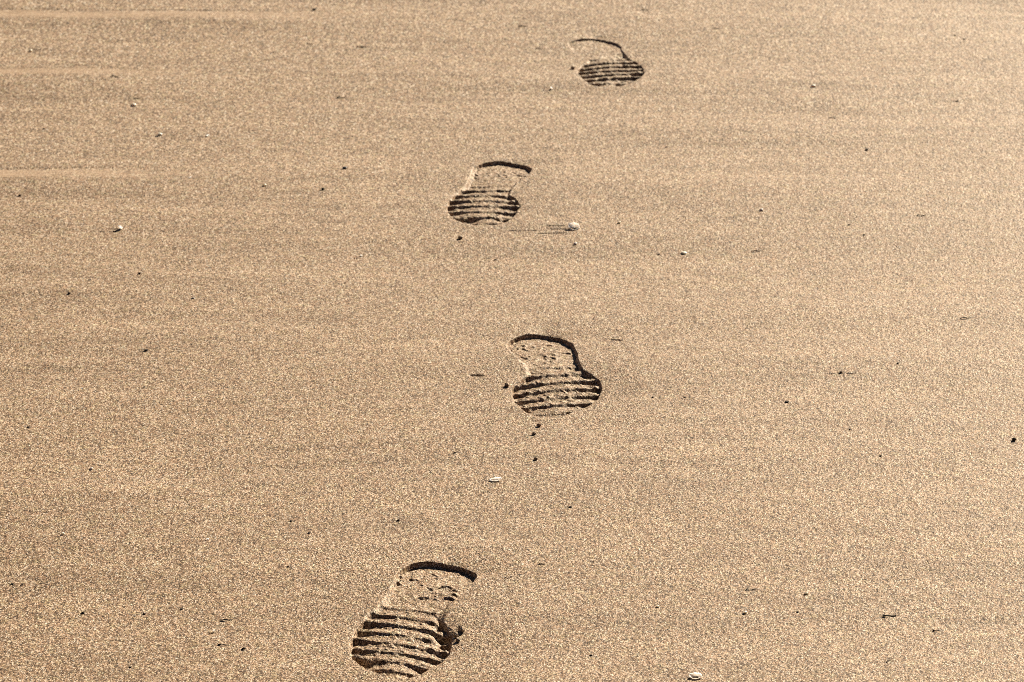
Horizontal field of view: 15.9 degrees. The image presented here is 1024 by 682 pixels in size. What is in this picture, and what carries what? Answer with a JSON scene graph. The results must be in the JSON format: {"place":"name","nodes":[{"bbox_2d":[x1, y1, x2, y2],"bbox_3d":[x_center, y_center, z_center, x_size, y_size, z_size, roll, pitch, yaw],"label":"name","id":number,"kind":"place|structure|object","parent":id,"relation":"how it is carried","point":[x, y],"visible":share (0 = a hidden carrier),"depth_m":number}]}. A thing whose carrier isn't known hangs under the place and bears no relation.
{"place":"outdoors","nodes":[
{"label":"outdoors","id":0,"kind":"place"},
{"bbox_2d":[0,0,1023,681],"bbox_3d":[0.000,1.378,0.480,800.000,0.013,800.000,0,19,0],"label":"sand","id":1,"kind":"structure","parent":0,"point":[340,340],"depth_m":4.46},
{"bbox_2d":[348,561,477,679],"bbox_3d":[-0.100,0.282,3.649,0.103,0.017,0.301,2,19,7],"label":"footprint","id":2,"kind":"object","parent":1,"relation":"on","point":[402,632],"visible":1,"depth_m":3.64},
{"bbox_2d":[458,625,464,632],"bbox_3d":[-0.050,0.283,3.616,0.007,0.008,0.011,0,19,0],"label":"sand clod","id":3,"kind":"object","parent":1,"relation":"on","point":[461,629],"visible":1,"depth_m":3.61},
{"bbox_2d":[445,161,532,225],"bbox_3d":[-0.033,-0.199,5.024,0.102,0.012,0.313,2,19,5],"label":"footprint","id":4,"kind":"object","parent":1,"relation":"on","point":[482,196],"visible":1,"depth_m":5.01},
{"bbox_2d":[489,477,501,480],"bbox_3d":[-0.018,0.151,4.000,0.014,0.002,0.007,-6,25,-2],"label":"shell fragment","id":5,"kind":"object","parent":1,"relation":"on","point":[496,478],"visible":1,"depth_m":4.00},
{"bbox_2d":[505,333,602,416],"bbox_3d":[0.049,0.041,4.328,0.114,0.012,0.304,0,19,0],"label":"footprint","id":6,"kind":"object","parent":1,"relation":"on","point":[557,379],"visible":1,"depth_m":4.32},
{"bbox_2d":[568,222,579,229],"bbox_3d":[0.082,-0.150,4.866,0.015,0.007,0.015,2,39,-6],"label":"shell fragment","id":7,"kind":"object","parent":1,"relation":"on","point":[573,225],"visible":1,"depth_m":4.87},
{"bbox_2d":[567,38,644,86],"bbox_3d":[0.147,-0.428,5.685,0.106,0.014,0.310,-1,19,-4],"label":"footprint","id":8,"kind":"object","parent":1,"relation":"on","point":[609,64],"visible":1,"depth_m":5.68},
{"bbox_2d":[689,672,701,678],"bbox_3d":[0.175,0.321,3.511,0.012,0.004,0.010,-3,28,-10],"label":"shell fragment","id":9,"kind":"object","parent":1,"relation":"on","point":[695,674],"visible":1,"depth_m":3.51}
]}

